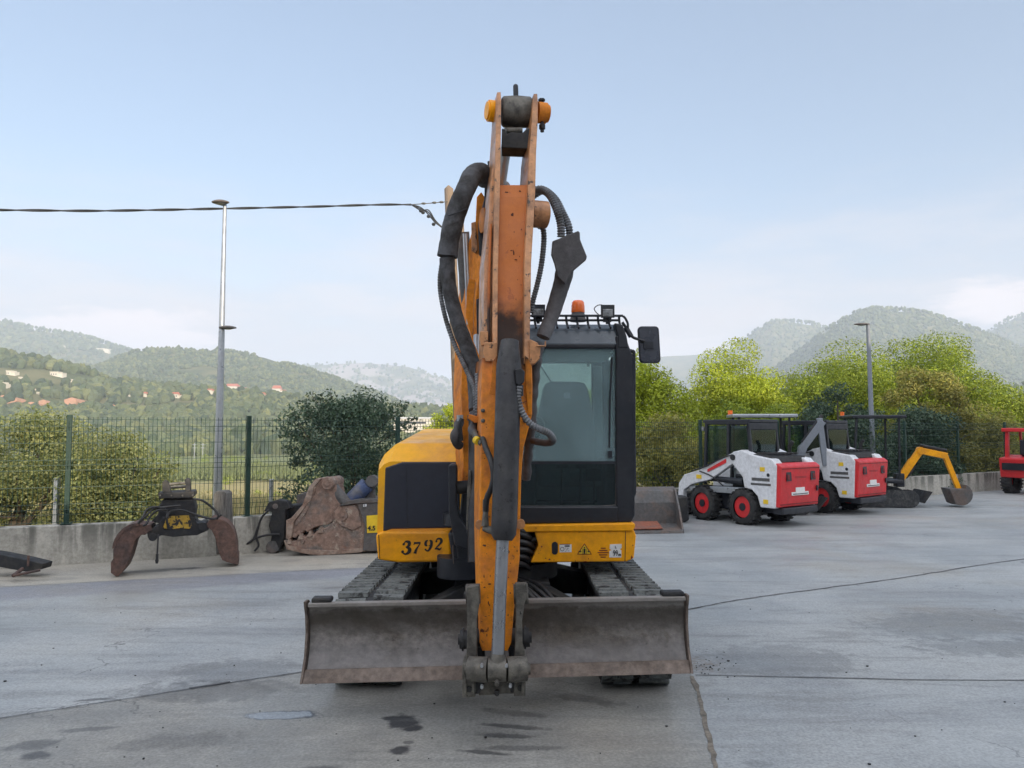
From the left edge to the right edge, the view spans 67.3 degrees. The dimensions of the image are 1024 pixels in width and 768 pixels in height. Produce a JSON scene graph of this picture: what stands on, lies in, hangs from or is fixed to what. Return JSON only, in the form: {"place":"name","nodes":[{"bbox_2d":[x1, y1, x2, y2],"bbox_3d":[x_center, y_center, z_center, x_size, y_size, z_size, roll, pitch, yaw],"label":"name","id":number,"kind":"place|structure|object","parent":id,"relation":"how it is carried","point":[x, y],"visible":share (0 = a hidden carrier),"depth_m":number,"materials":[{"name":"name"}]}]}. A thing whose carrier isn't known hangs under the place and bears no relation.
{"place":"outdoors","nodes":[
{"label":"outdoors","id":0,"kind":"place"},
{"bbox_2d":[1,395,25,403],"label":"earth bank","id":1,"kind":"structure","parent":0,"point":[21,400],"depth_m":508.62,"materials":[{"name":"orange soil"}]},
{"bbox_2d":[39,400,49,403],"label":"earth bank","id":2,"kind":"structure","parent":0,"point":[43,401],"depth_m":510.78,"materials":[{"name":"orange soil"}]},
{"bbox_2d":[64,397,84,404],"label":"earth bank","id":3,"kind":"structure","parent":0,"point":[71,400],"depth_m":515.21,"materials":[{"name":"soil"}]},
{"bbox_2d":[28,489,377,524],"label":"dry grass","id":4,"kind":"structure","parent":0,"point":[208,510],"depth_m":19.12,"materials":[{"name":"plant"}]},
{"bbox_2d":[0,488,1023,767],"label":"concrete yard","id":5,"kind":"structure","parent":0,"point":[170,628],"depth_m":5.06,"materials":[{"name":"grey concrete"}]},
{"bbox_2d":[0,550,52,576],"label":"scrap frame","id":6,"kind":"object","parent":5,"relation":"on","point":[20,563],"visible":1,"depth_m":8.25,"materials":[{"name":"black metal"}]},
{"bbox_2d":[1,671,301,717],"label":"yard joint","id":7,"kind":"object","parent":5,"relation":"on","point":[158,693],"visible":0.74,"depth_m":4.65,"materials":[{"name":"grey concrete"}]},
{"bbox_2d":[3,568,341,586],"bbox_3d":[-3.522,2.070,8.256,3.540,0.001,0.019,1,-3,-17],"label":"yard joint","id":8,"kind":"object","parent":5,"relation":"on","point":[153,578],"visible":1,"depth_m":8.12,"materials":[{"name":"grey concrete"}]},
{"bbox_2d":[111,478,238,576],"bbox_3d":[-3.748,1.575,8.697,1.393,1.028,0.480,2,-4,-31],"label":"timber grab","id":9,"kind":"object","parent":5,"relation":"on","point":[177,515],"visible":1,"depth_m":8.60,"materials":[{"name":"black metal"}]},
{"bbox_2d":[189,681,229,687],"bbox_3d":[-1.876,1.867,4.779,0.240,0.001,0.025,2,-4,-30],"label":"yard joint","id":10,"kind":"object","parent":5,"relation":"on","point":[211,684],"visible":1,"depth_m":4.78,"materials":[{"name":"grey concrete"}]},
{"bbox_2d":[214,490,232,554],"bbox_3d":[-3.512,1.678,9.370,0.189,0.764,0.200,0,-3,0],"label":"wooden post","id":11,"kind":"object","parent":5,"relation":"on","point":[223,505],"visible":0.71,"depth_m":9.29,"materials":[{"name":"grey wood"}]},
{"bbox_2d":[246,492,316,552],"bbox_3d":[-3.061,1.826,10.080,0.873,0.784,0.564,0,-3,0],"label":"hydraulic attachment","id":12,"kind":"object","parent":5,"relation":"on","point":[282,510],"visible":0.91,"depth_m":9.87,"materials":[{"name":"black metal"}]},
{"bbox_2d":[284,475,377,554],"bbox_3d":[-2.087,1.675,9.965,1.634,0.995,0.488,1,-3,-13],"label":"concrete crusher","id":13,"kind":"object","parent":5,"relation":"on","point":[350,516],"visible":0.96,"depth_m":9.76,"materials":[{"name":"metal"}]},
{"bbox_2d":[300,84,692,697],"bbox_3d":[-0.029,0.040,5.795,2.241,3.778,3.824,0,-3,0],"label":"tracked excavator","id":14,"kind":"object","parent":5,"relation":"on","point":[498,501],"visible":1,"depth_m":4.72,"materials":[{"name":"metal"}]},
{"bbox_2d":[3,570,1014,765],"bbox_3d":[0.117,1.952,6.190,10.425,0.008,5.299,0,-3,0],"label":"grit","id":15,"kind":"object","parent":5,"relation":"on","point":[143,758],"visible":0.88,"depth_m":4.97,"materials":[{"name":"black stone"}]},
{"bbox_2d":[0,471,1023,568],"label":"concrete wall","id":16,"kind":"structure","parent":5,"relation":"on","point":[75,543],"depth_m":9.31,"materials":[{"name":"grey concrete"}]},
{"bbox_2d":[0,415,1023,524],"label":"fence","id":17,"kind":"object","parent":16,"relation":"on","point":[248,457],"visible":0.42,"depth_m":9.95,"materials":[{"name":"metal"}]},
{"bbox_2d":[632,486,683,533],"bbox_3d":[1.910,1.962,11.975,1.521,0.666,0.714,0,-3,-7],"label":"loader bucket","id":18,"kind":"object","parent":5,"relation":"on","point":[657,510],"visible":0.53,"depth_m":12.15,"materials":[{"name":"grey paint"}]},
{"bbox_2d":[678,495,688,521],"bbox_3d":[2.802,2.149,13.199,0.384,0.461,0.400,0,-3,0],"label":"black bucket","id":19,"kind":"object","parent":5,"relation":"on","point":[683,503],"visible":0.37,"depth_m":13.00,"materials":[{"name":"metal"}]},
{"bbox_2d":[690,676,717,767],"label":"yard joint","id":20,"kind":"object","parent":5,"relation":"on","point":[703,713],"visible":1,"depth_m":4.13,"materials":[{"name":"grey concrete"}]},
{"bbox_2d":[677,419,819,524],"bbox_3d":[3.968,1.510,13.519,1.214,1.763,2.520,2,-4,-36],"label":"skid steer loader","id":21,"kind":"object","parent":5,"relation":"on","point":[766,474],"visible":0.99,"depth_m":12.91,"materials":[{"name":"white paint"}]},
{"bbox_2d":[776,462,819,507],"bbox_3d":[4.659,1.634,12.560,1.076,0.704,0.171,2,-4,-36],"label":"rear door","id":22,"kind":"structure","parent":21,"relation":"in","point":[797,482],"depth_m":12.47,"materials":[{"name":"red paint"}]},
{"bbox_2d":[726,410,827,514],"bbox_3d":[5.016,1.460,14.633,1.910,1.934,0.948,0,-3,8],"label":"mini excavator","id":23,"kind":"object","parent":5,"relation":"on","point":[815,429],"visible":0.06,"depth_m":14.50,"materials":[{"name":"metal"}]},
{"bbox_2d":[782,420,887,512],"bbox_3d":[5.965,1.611,15.290,1.214,1.763,2.520,3,-4,-38],"label":"skid steer loader","id":24,"kind":"object","parent":5,"relation":"on","point":[850,478],"visible":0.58,"depth_m":14.44,"materials":[{"name":"white metal"}]},
{"bbox_2d":[854,458,887,497],"bbox_3d":[6.688,1.736,14.356,1.076,0.704,0.171,3,-4,-38],"label":"rear door","id":25,"kind":"structure","parent":24,"relation":"in","point":[870,473],"depth_m":14.26,"materials":[{"name":"red paint"}]},
{"bbox_2d":[695,674,1010,679],"bbox_3d":[2.896,1.878,4.902,3.419,0.001,0.059,0,-3,2],"label":"yard joint","id":26,"kind":"object","parent":5,"relation":"on","point":[859,678],"visible":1,"depth_m":4.91,"materials":[{"name":"grey concrete"}]},
{"bbox_2d":[688,559,1021,609],"bbox_3d":[5.418,2.106,8.894,9.413,0.001,0.157,2,-4,-28],"label":"yard joint","id":27,"kind":"object","parent":5,"relation":"on","point":[844,585],"visible":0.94,"depth_m":7.81,"materials":[{"name":"grey concrete"}]},
{"bbox_2d":[839,412,972,507],"bbox_3d":[8.072,1.531,15.872,2.465,1.934,0.948,0,-3,7],"label":"mini excavator","id":28,"kind":"object","parent":5,"relation":"on","point":[958,493],"visible":0.45,"depth_m":15.58,"materials":[{"name":"metal"}]},
{"bbox_2d":[999,428,1023,493],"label":"site dumper","id":29,"kind":"object","parent":5,"relation":"on","point":[1012,471],"visible":0.99,"depth_m":18.74,"materials":[{"name":"red paint"}]},
{"bbox_2d":[0,308,1023,522],"bbox_3d":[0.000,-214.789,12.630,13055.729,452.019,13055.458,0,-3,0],"label":"terrain","id":30,"kind":"structure","parent":0,"point":[681,366],"depth_m":2398.01,"materials":[{"name":"green plant"}]},
{"bbox_2d":[6,370,19,375],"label":"house","id":31,"kind":"structure","parent":30,"relation":"on","point":[12,373],"depth_m":578.80,"materials":[{"name":"paint"}]},
{"bbox_2d":[52,478,60,523],"bbox_3d":[-6.249,1.907,10.538,0.070,1.233,0.070,0,-3,0],"label":"grey stake","id":32,"kind":"object","parent":30,"relation":"on","point":[57,498],"visible":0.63,"depth_m":10.53,"materials":[{"name":"metal"}]},
{"bbox_2d":[50,372,66,377],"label":"house","id":33,"kind":"structure","parent":30,"relation":"on","point":[60,374],"depth_m":602.83,"materials":[{"name":"paint"}]},
{"bbox_2d":[0,403,121,525],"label":"broadleaf shrub","id":34,"kind":"object","parent":30,"relation":"on","point":[26,483],"visible":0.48,"depth_m":11.33,"materials":[{"name":"green plant"}]},
{"bbox_2d":[96,348,111,353],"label":"house","id":35,"kind":"structure","parent":30,"relation":"on","point":[105,350],"depth_m":2174.27,"materials":[{"name":"paint"}]},
{"bbox_2d":[49,426,181,523],"bbox_3d":[-5.496,1.597,11.095,1.920,1.980,1.752,0,-3,0],"label":"broadleaf shrub","id":36,"kind":"object","parent":30,"relation":"on","point":[89,497],"visible":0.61,"depth_m":10.76,"materials":[{"name":"green plant"}]},
{"bbox_2d":[172,392,180,397],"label":"house","id":37,"kind":"structure","parent":30,"relation":"on","point":[177,395],"depth_m":601.80,"materials":[{"name":"paint"}]},
{"bbox_2d":[56,453,377,497],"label":"field scrub","id":38,"kind":"object","parent":30,"relation":"on","point":[223,481],"visible":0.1,"depth_m":215.33,"materials":[{"name":"green plant"}]},
{"bbox_2d":[211,199,235,515],"bbox_3d":[-5.263,-0.306,13.982,0.462,6.150,0.283,0,-3,0],"label":"street lamp","id":39,"kind":"object","parent":30,"relation":"on","point":[217,485],"visible":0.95,"depth_m":14.00,"materials":[{"name":"metal"}]},
{"bbox_2d":[226,384,245,388],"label":"house","id":40,"kind":"structure","parent":30,"relation":"on","point":[231,386],"depth_m":1075.92,"materials":[{"name":"paint"}]},
{"bbox_2d":[127,461,377,479],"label":"maize crop","id":41,"kind":"object","parent":30,"relation":"on","point":[228,469],"visible":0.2,"depth_m":165.80,"materials":[{"name":"green plant"}]},
{"bbox_2d":[268,479,273,513],"bbox_3d":[-3.897,2.131,12.429,0.070,1.178,0.070,0,-3,0],"label":"grey stake","id":42,"kind":"object","parent":30,"relation":"on","point":[270,491],"visible":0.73,"depth_m":12.42,"materials":[{"name":"metal"}]},
{"bbox_2d":[272,385,282,391],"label":"house","id":43,"kind":"structure","parent":30,"relation":"on","point":[277,387],"depth_m":1075.36,"materials":[{"name":"paint"}]},
{"bbox_2d":[223,424,391,453],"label":"valley wood","id":44,"kind":"object","parent":30,"relation":"on","point":[258,436],"visible":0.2,"depth_m":321.70,"materials":[{"name":"green plant"}]},
{"bbox_2d":[269,385,420,503],"bbox_3d":[-2.664,1.301,12.169,2.259,2.540,2.246,3,-5,-44],"label":"leafy tree","id":45,"kind":"object","parent":30,"relation":"on","point":[363,409],"visible":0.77,"depth_m":11.88,"materials":[{"name":"green plant"}]},
{"bbox_2d":[394,417,434,432],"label":"factory","id":46,"kind":"structure","parent":30,"relation":"on","point":[423,420],"depth_m":419.39,"materials":[{"name":"paint"}]},
{"bbox_2d":[401,422,425,423],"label":"window","id":47,"kind":"structure","parent":46,"relation":"in","point":[401,422],"depth_m":419.38,"materials":[{"name":"black paint"}]},
{"bbox_2d":[421,403,453,428],"bbox_3d":[-2.211,2.336,26.960,1.965,3.360,1.564,1,-4,-24],"label":"broadleaf tree","id":48,"kind":"object","parent":30,"relation":"on","point":[449,411],"visible":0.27,"depth_m":26.85,"materials":[{"name":"green plant"}]},
{"bbox_2d":[444,183,463,420],"bbox_3d":[-1.453,-1.171,21.192,0.728,9.056,0.944,-1,-4,23],"label":"utility pole","id":49,"kind":"object","parent":30,"relation":"on","point":[448,191],"visible":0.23,"depth_m":21.12,"materials":[{"name":"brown wood"}]},
{"bbox_2d":[0,201,447,227],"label":"overhead cable","id":50,"kind":"object","parent":49,"relation":"attached to","point":[423,211],"visible":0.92,"depth_m":19.25,"materials":[{"name":"grey metal"}]},
{"bbox_2d":[0,305,1023,459],"bbox_3d":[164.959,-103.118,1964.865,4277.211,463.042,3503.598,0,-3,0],"label":"hillside woods","id":51,"kind":"object","parent":30,"relation":"on","point":[241,402],"visible":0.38,"depth_m":1178.09,"materials":[{"name":"green plant"}]},
{"bbox_2d":[636,348,705,486],"bbox_3d":[3.201,1.097,18.043,2.725,3.875,2.352,1,-3,-18],"label":"broadleaf tree","id":52,"kind":"object","parent":30,"relation":"on","point":[656,393],"visible":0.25,"depth_m":17.72,"materials":[{"name":"green plant"}]},
{"bbox_2d":[636,410,712,487],"bbox_3d":[3.345,1.776,16.116,2.679,2.467,2.425,-1,-3,20],"label":"broadleaf shrub","id":53,"kind":"object","parent":30,"relation":"on","point":[666,459],"visible":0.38,"depth_m":15.84,"materials":[{"name":"green plant"}]},
{"bbox_2d":[685,336,802,441],"bbox_3d":[6.666,0.961,22.569,3.487,4.659,2.923,0,-3,0],"label":"broadleaf tree","id":54,"kind":"object","parent":30,"relation":"on","point":[758,395],"visible":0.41,"depth_m":22.11,"materials":[{"name":"green plant"}]},
{"bbox_2d":[703,398,798,435],"bbox_3d":[5.523,1.612,17.854,2.724,2.600,2.227,-2,-4,28],"label":"broadleaf shrub","id":55,"kind":"object","parent":30,"relation":"on","point":[774,409],"visible":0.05,"depth_m":17.97,"materials":[{"name":"green plant"}]},
{"bbox_2d":[770,336,917,445],"bbox_3d":[10.756,0.915,24.932,5.292,5.054,4.824,0,-3,0],"label":"broadleaf tree","id":56,"kind":"object","parent":30,"relation":"on","point":[804,389],"visible":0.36,"depth_m":24.13,"materials":[{"name":"green plant"}]},
{"bbox_2d":[791,381,897,472],"bbox_3d":[8.095,1.462,19.236,2.825,3.085,2.476,0,-3,0],"label":"broadleaf shrub","id":57,"kind":"object","parent":30,"relation":"on","point":[816,410],"visible":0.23,"depth_m":19.04,"materials":[{"name":"green plant"}]},
{"bbox_2d":[854,323,875,451],"bbox_3d":[8.411,0.649,18.293,0.445,4.237,0.180,0,-3,0],"label":"street lamp","id":58,"kind":"object","parent":30,"relation":"on","point":[870,387],"visible":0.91,"depth_m":18.30,"materials":[{"name":"grey metal"}]},
{"bbox_2d":[877,404,968,486],"bbox_3d":[10.365,1.806,19.659,2.316,2.634,2.192,-2,-4,27],"label":"broadleaf shrub","id":59,"kind":"object","parent":30,"relation":"on","point":[924,415],"visible":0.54,"depth_m":19.45,"materials":[{"name":"green plant"}]},
{"bbox_2d":[879,365,985,475],"bbox_3d":[11.750,1.282,21.511,2.796,3.756,2.313,0,-3,0],"label":"broadleaf tree","id":60,"kind":"object","parent":30,"relation":"on","point":[944,390],"visible":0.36,"depth_m":21.39,"materials":[{"name":"green plant"}]},
{"bbox_2d":[859,330,1023,447],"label":"broadleaf tree","id":61,"kind":"object","parent":30,"relation":"on","point":[948,360],"visible":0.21,"depth_m":25.88,"materials":[{"name":"green plant"}]},
{"bbox_2d":[949,399,1023,472],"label":"broadleaf shrub","id":62,"kind":"object","parent":30,"relation":"on","point":[998,422],"visible":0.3,"depth_m":22.06,"materials":[{"name":"green plant"}]},
{"bbox_2d":[962,382,1023,472],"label":"broadleaf tree","id":63,"kind":"object","parent":30,"relation":"on","point":[1021,403],"visible":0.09,"depth_m":26.26,"materials":[{"name":"green plant"}]},
{"bbox_2d":[0,0,1023,379],"label":"sky","id":64,"kind":"structure","parent":0,"point":[722,169],"materials":[{"name":"blue"}]}
]}

